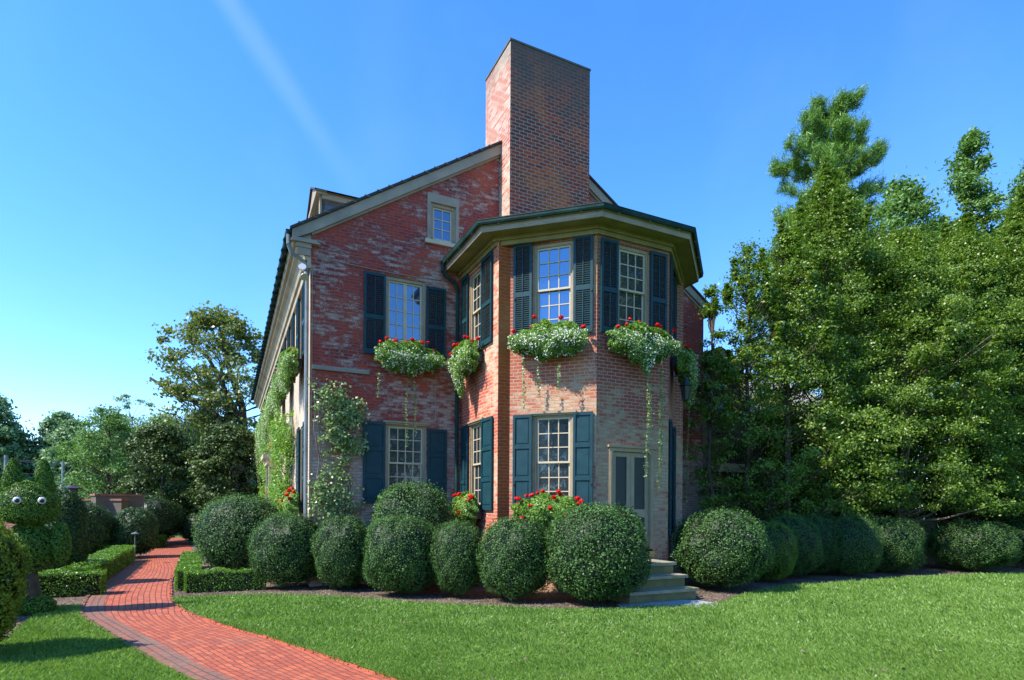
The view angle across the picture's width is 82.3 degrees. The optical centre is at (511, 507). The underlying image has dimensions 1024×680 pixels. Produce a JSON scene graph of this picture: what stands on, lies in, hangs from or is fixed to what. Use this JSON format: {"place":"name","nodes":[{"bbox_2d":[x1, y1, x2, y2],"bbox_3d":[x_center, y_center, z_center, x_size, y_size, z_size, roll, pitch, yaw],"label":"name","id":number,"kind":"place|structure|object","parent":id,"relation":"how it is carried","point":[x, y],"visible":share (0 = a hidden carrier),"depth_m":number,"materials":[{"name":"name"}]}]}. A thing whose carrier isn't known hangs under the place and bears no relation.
{"place":"outdoors","nodes":[
{"label":"outdoors","id":0,"kind":"place"},
{"bbox_2d":[5,555,137,634],"bbox_3d":[-22.511,1.716,18.500,35.000,0.001,31.000,0,0,0],"label":"mulch bed","id":1,"kind":"object","parent":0,"point":[77,600],"visible":0.07,"depth_m":11.25,"materials":[{"name":"brown soil"}]},
{"bbox_2d":[0,516,34,641],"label":"boxwood ball","id":2,"kind":"object","parent":1,"relation":"on","point":[12,577],"visible":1,"depth_m":7.08,"materials":[{"name":"green plant"}]},
{"bbox_2d":[0,458,71,615],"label":"topiary cat","id":3,"kind":"object","parent":1,"relation":"on","point":[29,507],"visible":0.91,"depth_m":9.85},
{"bbox_2d":[39,484,90,573],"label":"clipped yew","id":4,"kind":"object","parent":1,"relation":"on","point":[74,516],"visible":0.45,"depth_m":13.49,"materials":[{"name":"green plant"}]},
{"bbox_2d":[63,482,80,495],"bbox_3d":[-17.003,0.386,22.600,0.600,2.720,0.600,0,0,0],"label":"garden urn","id":5,"kind":"object","parent":1,"relation":"on","point":[71,486],"visible":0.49,"depth_m":22.49,"materials":[{"name":"grey stone"}]},
{"bbox_2d":[38,568,106,596],"bbox_3d":[-9.160,1.515,11.925,1.467,0.554,0.600,0,0,-24],"label":"box hedge","id":6,"kind":"object","parent":1,"relation":"on","point":[61,583],"visible":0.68,"depth_m":11.83,"materials":[{"name":"green plant"}]},
{"bbox_2d":[60,561,107,581],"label":"box hedge","id":7,"kind":"object","parent":1,"relation":"on","point":[94,565],"visible":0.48,"depth_m":13.14,"materials":[{"name":"green plant"}]},
{"bbox_2d":[84,500,114,555],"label":"clipped yew","id":8,"kind":"object","parent":1,"relation":"on","point":[101,519],"visible":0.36,"depth_m":19.63,"materials":[{"name":"green plant"}]},
{"bbox_2d":[86,544,135,578],"bbox_3d":[-11.443,1.486,16.695,0.676,0.589,6.258,0,0,-27],"label":"box hedge","id":9,"kind":"object","parent":1,"relation":"on","point":[117,557],"visible":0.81,"depth_m":16.45,"materials":[{"name":"green plant"}]},
{"bbox_2d":[109,506,159,555],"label":"clipped yew","id":10,"kind":"object","parent":1,"relation":"on","point":[143,523],"visible":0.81,"depth_m":20.37,"materials":[{"name":"green plant"}]},
{"bbox_2d":[152,534,166,548],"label":"box hedge","id":11,"kind":"object","parent":1,"relation":"on","point":[162,541],"visible":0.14,"depth_m":26.15,"materials":[{"name":"green plant"}]},
{"bbox_2d":[104,537,391,679],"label":"brick path","id":12,"kind":"structure","parent":0,"point":[138,600],"depth_m":8.18,"materials":[{"name":"red brick"}]},
{"bbox_2d":[79,573,198,679],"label":"path edging","id":13,"kind":"object","parent":12,"relation":"on","point":[85,599],"visible":0.34,"depth_m":8.53,"materials":[{"name":"brick"}]},
{"bbox_2d":[80,551,234,679],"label":"path border","id":14,"kind":"object","parent":12,"relation":"on","point":[96,613],"visible":0.69,"depth_m":8.20,"materials":[{"name":"brick"}]},
{"bbox_2d":[140,493,186,541],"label":"clipped yew","id":15,"kind":"object","parent":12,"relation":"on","point":[168,513],"visible":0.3,"depth_m":27.04,"materials":[{"name":"green plant"}]},
{"bbox_2d":[65,518,938,605],"bbox_3d":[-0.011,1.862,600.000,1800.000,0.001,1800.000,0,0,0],"label":"ground","id":16,"kind":"structure","parent":0,"point":[194,542],"depth_m":32.31,"materials":[{"name":"green plant"}]},
{"bbox_2d":[0,393,39,500],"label":"woodland tree","id":17,"kind":"object","parent":16,"relation":"on","point":[17,445],"visible":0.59,"depth_m":70.12,"materials":[{"name":"green plant"}]},
{"bbox_2d":[18,410,80,476],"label":"woodland tree","id":18,"kind":"object","parent":16,"relation":"on","point":[47,423],"visible":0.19,"depth_m":72.29,"materials":[{"name":"green plant"}]},
{"bbox_2d":[26,418,90,497],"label":"woodland tree","id":19,"kind":"object","parent":16,"relation":"on","point":[65,430],"visible":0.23,"depth_m":68.33,"materials":[{"name":"green plant"}]},
{"bbox_2d":[60,461,74,489],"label":"utility pole","id":20,"kind":"object","parent":16,"relation":"on","point":[63,470],"visible":0.3,"depth_m":59.93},
{"bbox_2d":[49,400,154,498],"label":"deciduous tree","id":21,"kind":"object","parent":16,"relation":"on","point":[110,420],"visible":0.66,"depth_m":36.10,"materials":[{"name":"green plant"}]},
{"bbox_2d":[82,499,129,517],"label":"garden wall","id":22,"kind":"structure","parent":16,"relation":"on","point":[115,506],"depth_m":24.66,"materials":[{"name":"paint"}]},
{"bbox_2d":[60,423,167,498],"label":"willow tree","id":23,"kind":"object","parent":16,"relation":"on","point":[96,467],"visible":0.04,"depth_m":39.81,"materials":[{"name":"green plant"}]},
{"bbox_2d":[90,494,145,511],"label":"garden wall","id":24,"kind":"structure","parent":16,"relation":"on","point":[137,501],"depth_m":25.04,"materials":[{"name":"paint"}]},
{"bbox_2d":[108,393,154,433],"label":"deciduous tree","id":25,"kind":"object","parent":16,"relation":"on","point":[126,396],"visible":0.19,"depth_m":45.59,"materials":[{"name":"green plant"}]},
{"bbox_2d":[99,420,201,541],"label":"linden tree","id":26,"kind":"object","parent":16,"relation":"on","point":[157,444],"visible":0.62,"depth_m":28.63,"materials":[{"name":"green plant"}]},
{"bbox_2d":[130,408,194,503],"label":"deciduous tree","id":27,"kind":"object","parent":16,"relation":"on","point":[156,418],"visible":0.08,"depth_m":43.96,"materials":[{"name":"green plant"}]},
{"bbox_2d":[147,407,235,512],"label":"willow tree","id":28,"kind":"object","parent":16,"relation":"on","point":[196,434],"visible":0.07,"depth_m":40.38,"materials":[{"name":"green plant"}]},
{"bbox_2d":[140,300,262,490],"bbox_3d":[-19.739,-6.284,41.876,12.534,16.187,12.203,0,0,0],"label":"plane tree","id":29,"kind":"object","parent":16,"relation":"on","point":[207,389],"visible":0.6,"depth_m":39.91,"materials":[{"name":"green plant"}]},
{"bbox_2d":[251,37,715,593],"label":"brick house","id":30,"kind":"structure","parent":16,"relation":"on","point":[519,219],"depth_m":13.89,"materials":[{"name":"red brick"}]},
{"bbox_2d":[254,423,260,483],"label":"flower box","id":31,"kind":"object","parent":30,"relation":"attached to","point":[257,452],"visible":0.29,"depth_m":27.20,"materials":[{"name":"green"}]},
{"bbox_2d":[257,413,263,472],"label":"flower box","id":32,"kind":"object","parent":30,"relation":"attached to","point":[260,436],"visible":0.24,"depth_m":24.57,"materials":[{"name":"green"}]},
{"bbox_2d":[258,402,274,453],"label":"flower box","id":33,"kind":"object","parent":30,"relation":"attached to","point":[264,430],"visible":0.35,"depth_m":22.13,"materials":[{"name":"green"}]},
{"bbox_2d":[263,390,282,451],"bbox_3d":[-8.123,-2.847,19.866,0.630,2.525,1.574,0,0,-26],"label":"flower box","id":34,"kind":"object","parent":30,"relation":"attached to","point":[268,411],"visible":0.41,"depth_m":19.56,"materials":[{"name":"green"}]},
{"bbox_2d":[269,370,290,418],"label":"flower box","id":35,"kind":"object","parent":30,"relation":"attached to","point":[276,397],"visible":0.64,"depth_m":17.04,"materials":[{"name":"green"}]},
{"bbox_2d":[274,346,302,396],"bbox_3d":[-5.713,-3.464,14.892,0.626,1.257,1.531,0,0,-26],"label":"flower box","id":36,"kind":"object","parent":30,"relation":"attached to","point":[289,366],"visible":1,"depth_m":14.49,"materials":[{"name":"green"}]},
{"bbox_2d":[277,486,302,516],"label":"flower box","id":37,"kind":"object","parent":30,"relation":"attached to","point":[287,501],"visible":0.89,"depth_m":14.15,"materials":[{"name":"green"}]},
{"bbox_2d":[299,430,303,505],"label":"window","id":38,"kind":"structure","parent":30,"relation":"in","point":[300,503],"depth_m":15.16,"materials":[{"name":"beige paint"}]},
{"bbox_2d":[305,378,371,586],"bbox_3d":[-3.993,-0.574,13.578,1.528,4.804,0.399,0,0,-26],"label":"climbing vine","id":39,"kind":"object","parent":30,"relation":"attached to","point":[350,416],"visible":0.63,"depth_m":13.55,"materials":[{"name":"green plant"}]},
{"bbox_2d":[386,276,424,349],"bbox_3d":[-2.643,-4.671,14.492,1.060,1.930,0.205,0,0,-26],"label":"window","id":40,"kind":"structure","parent":30,"relation":"in","point":[405,299],"depth_m":14.50,"materials":[{"name":"glass"}]},
{"bbox_2d":[383,420,429,491],"bbox_3d":[-2.634,-1.059,14.496,1.160,2.105,0.225,0,0,-26],"label":"window","id":41,"kind":"structure","parent":30,"relation":"in","point":[404,463],"depth_m":14.52,"materials":[{"name":"beige paint"}]},
{"bbox_2d":[374,336,445,446],"bbox_3d":[-2.458,-2.784,14.125,1.790,2.666,0.637,0,0,-26],"label":"flower box","id":42,"kind":"object","parent":30,"relation":"attached to","point":[393,355],"visible":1,"depth_m":14.02,"materials":[{"name":"green"}]},
{"bbox_2d":[431,203,454,243],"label":"window","id":43,"kind":"structure","parent":30,"relation":"in","point":[442,217],"depth_m":14.93,"materials":[{"name":"glass"}]},
{"bbox_2d":[444,335,482,398],"bbox_3d":[-1.195,-3.337,14.022,0.637,1.501,1.429,0,0,-26],"label":"flower box","id":44,"kind":"object","parent":30,"relation":"attached to","point":[464,361],"visible":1,"depth_m":13.81,"materials":[{"name":"green"}]},
{"bbox_2d":[451,491,481,523],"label":"flower box","id":45,"kind":"object","parent":30,"relation":"attached to","point":[465,506],"visible":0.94,"depth_m":13.64,"materials":[{"name":"green"}]},
{"bbox_2d":[466,417,483,507],"bbox_3d":[-0.825,-1.053,14.163,0.225,2.115,0.980,0,0,-26],"label":"window","id":46,"kind":"structure","parent":30,"relation":"in","point":[475,429],"depth_m":14.38,"materials":[{"name":"beige paint"}]},
{"bbox_2d":[470,267,482,351],"bbox_3d":[-0.820,-4.745,14.221,0.205,2.040,0.900,0,0,-26],"label":"window","id":47,"kind":"structure","parent":30,"relation":"in","point":[475,281],"depth_m":14.45,"materials":[{"name":"beige paint"}]},
{"bbox_2d":[506,315,588,409],"bbox_3d":[0.746,-3.103,12.492,1.838,2.044,0.607,0,0,19],"label":"flower box","id":48,"kind":"object","parent":30,"relation":"attached to","point":[544,339],"visible":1,"depth_m":12.37,"materials":[{"name":"green"}]},
{"bbox_2d":[510,489,584,528],"bbox_3d":[0.710,0.050,12.527,1.670,0.892,0.554,0,0,19],"label":"flower box","id":49,"kind":"object","parent":30,"relation":"attached to","point":[545,511],"visible":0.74,"depth_m":12.38,"materials":[{"name":"green"}]},
{"bbox_2d":[533,240,572,329],"bbox_3d":[0.916,-4.755,12.861,0.980,2.080,0.205,0,0,19],"label":"window","id":50,"kind":"structure","parent":30,"relation":"in","point":[553,262],"depth_m":12.90,"materials":[{"name":"glass"}]},
{"bbox_2d":[529,410,576,503],"bbox_3d":[0.904,-1.012,12.847,1.050,2.175,0.225,0,0,19],"label":"window","id":51,"kind":"structure","parent":30,"relation":"in","point":[552,430],"depth_m":12.89,"materials":[{"name":"beige paint"}]},
{"bbox_2d":[613,452,630,512],"bbox_3d":[2.375,-0.150,12.830,0.495,2.130,0.040,0,0,-26],"label":"screen door","id":52,"kind":"structure","parent":30,"relation":"in","point":[621,460],"depth_m":12.84,"materials":[{"name":"grey"}]},
{"bbox_2d":[618,245,648,326],"bbox_3d":[2.646,-4.714,12.950,0.920,2.020,0.205,0,0,-26],"label":"window","id":53,"kind":"structure","parent":30,"relation":"in","point":[633,263],"depth_m":13.00,"materials":[{"name":"beige paint"}]},
{"bbox_2d":[630,453,648,548],"bbox_3d":[2.839,-0.148,13.021,0.495,2.130,0.100,0,0,-26],"label":"screen door","id":54,"kind":"structure","parent":30,"relation":"in","point":[638,483],"depth_m":13.06,"materials":[{"name":"grey"}]},
{"bbox_2d":[605,318,682,492],"bbox_3d":[2.849,-2.189,12.580,1.810,3.749,0.662,0,0,-26],"label":"flower box","id":55,"kind":"object","parent":30,"relation":"attached to","point":[638,341],"visible":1,"depth_m":12.51,"materials":[{"name":"green"}]},
{"bbox_2d":[669,374,691,400],"bbox_3d":[3.930,-2.773,13.558,0.497,0.634,0.296,0,0,41],"label":"wall lantern","id":56,"kind":"object","parent":30,"relation":"attached to","point":[685,385],"depth_m":13.43,"materials":[{"name":"black metal"}]},
{"bbox_2d":[672,344,700,503],"bbox_3d":[4.207,-2.003,14.121,0.635,3.888,1.599,0,0,19],"label":"flower box","id":57,"kind":"object","parent":30,"relation":"attached to","point":[684,360],"visible":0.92,"depth_m":13.80,"materials":[{"name":"green"}]},
{"bbox_2d":[0,0,1023,507],"label":"sky","id":58,"kind":"structure","parent":0,"point":[158,158],"materials":[{"name":"blue"}]},
{"bbox_2d":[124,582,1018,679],"bbox_3d":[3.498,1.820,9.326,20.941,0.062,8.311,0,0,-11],"label":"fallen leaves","id":59,"kind":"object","parent":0,"point":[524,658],"visible":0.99,"depth_m":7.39,"materials":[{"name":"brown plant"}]},
{"bbox_2d":[171,571,1023,679],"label":"lawn","id":60,"kind":"structure","parent":0,"point":[761,597],"depth_m":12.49,"materials":[{"name":"plant"}]},
{"bbox_2d":[169,571,399,679],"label":"path edging","id":61,"kind":"object","parent":60,"relation":"on","point":[263,636],"visible":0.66,"depth_m":8.21,"materials":[{"name":"brick"}]},
{"bbox_2d":[616,600,722,609],"bbox_3d":[2.951,1.854,11.377,2.146,0.001,1.156,0,0,-18],"label":"flagstone","id":62,"kind":"object","parent":60,"relation":"on","point":[675,602],"visible":0.4,"depth_m":11.33,"materials":[{"name":"grey stone"}]},
{"bbox_2d":[172,543,1023,609],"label":"mulch bed","id":63,"kind":"object","parent":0,"point":[817,576],"visible":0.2,"depth_m":13.08,"materials":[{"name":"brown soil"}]},
{"bbox_2d":[174,550,201,590],"bbox_3d":[-8.385,1.537,15.276,0.560,0.524,5.798,0,0,-28],"label":"box hedge","id":64,"kind":"object","parent":63,"relation":"on","point":[188,560],"visible":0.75,"depth_m":13.51,"materials":[{"name":"green plant"}]},
{"bbox_2d":[179,512,201,541],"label":"clipped yew","id":65,"kind":"object","parent":63,"relation":"on","point":[185,532],"visible":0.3,"depth_m":27.84,"materials":[{"name":"green plant"}]},
{"bbox_2d":[174,418,264,514],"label":"linden tree","id":66,"kind":"object","parent":63,"relation":"on","point":[208,466],"visible":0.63,"depth_m":28.09,"materials":[{"name":"green plant"}]},
{"bbox_2d":[183,567,265,592],"bbox_3d":[-6.258,1.553,12.847,1.622,0.519,0.552,0,0,-22],"label":"box hedge","id":67,"kind":"object","parent":63,"relation":"on","point":[219,579],"visible":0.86,"depth_m":12.66,"materials":[{"name":"green plant"}]},
{"bbox_2d":[190,492,281,569],"bbox_3d":[-7.174,0.680,15.721,2.450,2.184,2.485,3,0,0],"label":"boxwood ball","id":68,"kind":"object","parent":63,"relation":"on","point":[223,529],"visible":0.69,"depth_m":14.83,"materials":[{"name":"green plant"}]},
{"bbox_2d":[257,439,274,497],"bbox_3d":[-9.890,-0.428,23.568,0.654,4.442,4.092,0,0,-26],"label":"climbing rose","id":69,"kind":"object","parent":63,"relation":"on","point":[263,489],"visible":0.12,"depth_m":23.29,"materials":[{"name":"green plant"}]},
{"bbox_2d":[264,405,295,513],"bbox_3d":[-6.945,-0.505,17.468,0.658,4.631,4.487,0,0,-26],"label":"climbing rose","id":70,"kind":"object","parent":63,"relation":"on","point":[282,442],"visible":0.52,"depth_m":16.71,"materials":[{"name":"green plant"}]},
{"bbox_2d":[245,511,320,587],"bbox_3d":[-5.108,0.923,13.408,1.715,1.741,1.838,3,3,15],"label":"boxwood ball","id":71,"kind":"object","parent":63,"relation":"on","point":[280,546],"visible":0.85,"depth_m":12.83,"materials":[{"name":"green plant"}]},
{"bbox_2d":[310,513,369,587],"bbox_3d":[-3.729,0.946,13.038,1.433,1.716,1.451,-2,-1,31],"label":"boxwood ball","id":72,"kind":"object","parent":63,"relation":"on","point":[337,555],"visible":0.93,"depth_m":12.61,"materials":[{"name":"green plant"}]},
{"bbox_2d":[361,512,436,593],"bbox_3d":[-2.298,0.953,12.308,1.691,1.715,1.626,3,1,-43],"label":"boxwood ball","id":73,"kind":"object","parent":63,"relation":"on","point":[397,557],"visible":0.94,"depth_m":11.77,"materials":[{"name":"green plant"}]},
{"bbox_2d":[365,479,454,583],"bbox_3d":[-2.275,0.560,13.332,2.113,2.475,2.047,0,1,19],"label":"boxwood ball","id":74,"kind":"object","parent":63,"relation":"on","point":[427,504],"visible":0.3,"depth_m":12.77,"materials":[{"name":"green plant"}]},
{"bbox_2d":[429,519,482,595],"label":"boxwood ball","id":75,"kind":"object","parent":63,"relation":"on","point":[453,566],"visible":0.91,"depth_m":11.73,"materials":[{"name":"green plant"}]},
{"bbox_2d":[475,514,552,600],"bbox_3d":[0.037,0.975,11.709,1.575,1.706,1.621,-1,2,-12],"label":"boxwood ball","id":76,"kind":"object","parent":63,"relation":"on","point":[511,565],"visible":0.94,"depth_m":11.21,"materials":[{"name":"green plant"}]},
{"bbox_2d":[542,500,653,601],"bbox_3d":[1.627,0.839,11.436,2.196,1.978,2.231,-1,0,3],"label":"boxwood ball","id":77,"kind":"object","parent":63,"relation":"on","point":[597,551],"visible":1,"depth_m":10.68,"materials":[{"name":"green plant"}]},
{"bbox_2d":[602,559,698,603],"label":"stone steps","id":78,"kind":"structure","parent":63,"relation":"on","point":[665,582],"depth_m":11.81,"materials":[{"name":"grey stone"}]},
{"bbox_2d":[683,283,751,516],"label":"holly tree","id":79,"kind":"object","parent":63,"relation":"on","point":[710,361],"visible":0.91,"depth_m":16.83,"materials":[{"name":"green plant"}]},
{"bbox_2d":[670,505,775,588],"bbox_3d":[4.837,0.884,13.499,2.326,1.940,2.333,-2,-2,34],"label":"boxwood ball","id":80,"kind":"object","parent":63,"relation":"on","point":[726,548],"visible":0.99,"depth_m":12.79,"materials":[{"name":"green plant"}]},
{"bbox_2d":[683,237,811,524],"bbox_3d":[7.064,-3.021,17.449,3.300,9.843,3.350,0,0,40],"label":"holly tree","id":81,"kind":"object","parent":63,"relation":"on","point":[748,294],"visible":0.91,"depth_m":17.04,"materials":[{"name":"green plant"}]},
{"bbox_2d":[756,519,798,579],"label":"boxwood ball","id":82,"kind":"object","parent":63,"relation":"on","point":[780,536],"visible":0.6,"depth_m":14.45,"materials":[{"name":"green plant"}]},
{"bbox_2d":[702,346,871,521],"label":"wing","id":83,"kind":"structure","parent":63,"relation":"on","point":[723,468],"depth_m":19.50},
{"bbox_2d":[707,479,724,510],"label":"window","id":84,"kind":"structure","parent":83,"relation":"in","point":[715,489],"depth_m":19.48,"materials":[{"name":"plant"}]},
{"bbox_2d":[703,367,739,401],"bbox_3d":[7.060,-4.247,20.059,2.000,1.220,0.010,0,0,-26],"label":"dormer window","id":85,"kind":"structure","parent":83,"relation":"in","point":[705,375],"depth_m":20.07,"materials":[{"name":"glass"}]},
{"bbox_2d":[690,199,896,521],"bbox_3d":[8.247,-3.702,17.621,5.355,11.221,5.353,0,0,0],"label":"holly tree","id":86,"kind":"object","parent":63,"relation":"on","point":[790,244],"visible":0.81,"depth_m":17.31,"materials":[{"name":"green plant"}]},
{"bbox_2d":[766,514,824,575],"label":"boxwood ball","id":87,"kind":"object","parent":63,"relation":"on","point":[808,538],"visible":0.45,"depth_m":15.26,"materials":[{"name":"green plant"}]},
{"bbox_2d":[737,82,891,397],"bbox_3d":[14.925,-9.148,28.479,7.953,22.179,7.839,0,0,39],"label":"pine tree","id":88,"kind":"object","parent":63,"relation":"on","point":[828,130],"visible":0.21,"depth_m":27.70,"materials":[{"name":"green plant"}]},
{"bbox_2d":[799,512,842,573],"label":"boxwood ball","id":89,"kind":"object","parent":63,"relation":"on","point":[827,528],"visible":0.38,"depth_m":16.08,"materials":[{"name":"green plant"}]},
{"bbox_2d":[736,156,950,519],"bbox_3d":[10.797,-4.850,19.188,7.128,13.554,7.877,0,0,0],"label":"holly tree","id":90,"kind":"object","parent":63,"relation":"on","point":[831,196],"visible":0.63,"depth_m":18.17,"materials":[{"name":"green plant"}]},
{"bbox_2d":[833,514,884,574],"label":"boxwood ball","id":91,"kind":"object","parent":63,"relation":"on","point":[860,543],"visible":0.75,"depth_m":15.86,"materials":[{"name":"green plant"}]},
{"bbox_2d":[842,511,882,567],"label":"boxwood ball","id":92,"kind":"object","parent":63,"relation":"on","point":[870,517],"visible":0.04,"depth_m":17.51,"materials":[{"name":"green plant"}]},
{"bbox_2d":[791,452,938,539],"bbox_3d":[12.003,-0.193,21.433,6.937,4.253,7.074,0,0,0],"label":"evergreen shrub","id":93,"kind":"object","parent":63,"relation":"on","point":[891,514],"visible":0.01,"depth_m":19.53,"materials":[{"name":"green plant"}]},
{"bbox_2d":[799,215,942,475],"bbox_3d":[13.537,-4.638,23.196,6.926,13.162,7.060,0,0,0],"label":"holly tree","id":94,"kind":"object","parent":63,"relation":"on","point":[882,234],"visible":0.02,"depth_m":22.70,"materials":[{"name":"green plant"}]},
{"bbox_2d":[872,516,927,572],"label":"boxwood ball","id":95,"kind":"object","parent":63,"relation":"on","point":[903,545],"visible":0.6,"depth_m":16.67,"materials":[{"name":"green plant"}]},
{"bbox_2d":[838,166,982,444],"bbox_3d":[17.540,-6.412,26.260,6.573,16.756,6.908,0,0,0],"label":"deciduous tree","id":96,"kind":"object","parent":63,"relation":"on","point":[905,199],"visible":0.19,"depth_m":25.26,"materials":[{"name":"green plant"}]},
{"bbox_2d":[799,221,1023,522],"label":"holly tree","id":97,"kind":"object","parent":63,"relation":"on","point":[917,260],"visible":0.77,"depth_m":17.95,"materials":[{"name":"green plant"}]},
{"bbox_2d":[918,522,937,564],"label":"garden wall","id":98,"kind":"structure","parent":63,"relation":"on","point":[930,560],"depth_m":20.09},
{"bbox_2d":[865,198,1023,522],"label":"holly tree","id":99,"kind":"object","parent":63,"relation":"on","point":[971,251],"visible":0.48,"depth_m":19.19,"materials":[{"name":"green plant"}]},
{"bbox_2d":[884,446,1022,529],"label":"evergreen shrub","id":100,"kind":"object","parent":63,"relation":"on","point":[939,523],"visible":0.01,"depth_m":21.78,"materials":[{"name":"green plant"}]},
{"bbox_2d":[915,185,1023,524],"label":"holly tree","id":101,"kind":"object","parent":63,"relation":"on","point":[1011,228],"visible":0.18,"depth_m":20.54,"materials":[{"name":"green plant"}]},
{"bbox_2d":[924,519,1023,570],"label":"boxwood ball","id":102,"kind":"object","parent":63,"relation":"on","point":[978,544],"visible":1,"depth_m":17.30,"materials":[{"name":"green plant"}]},
{"bbox_2d":[935,126,1015,374],"bbox_3d":[20.081,-7.320,25.319,3.356,18.603,3.259,0,0,0],"label":"deciduous tree","id":103,"kind":"object","parent":63,"relation":"on","point":[967,184],"visible":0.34,"depth_m":25.32,"materials":[{"name":"green plant"}]},
{"bbox_2d":[995,157,1023,457],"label":"deciduous tree","id":104,"kind":"object","parent":63,"relation":"on","point":[1021,175],"depth_m":24.83,"materials":[{"name":"green plant"}]},
{"bbox_2d":[998,517,1023,565],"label":"boxwood ball","id":105,"kind":"object","parent":63,"relation":"on","point":[1017,524],"visible":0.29,"depth_m":18.75,"materials":[{"name":"green plant"}]},
{"label":"lawn","id":106,"kind":"structure","parent":0,"visible":0},
{"bbox_2d":[0,603,195,679],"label":"lawn grass","id":107,"kind":"structure","parent":106,"relation":"on","point":[39,647],"depth_m":7.07,"materials":[{"name":"green plant"}]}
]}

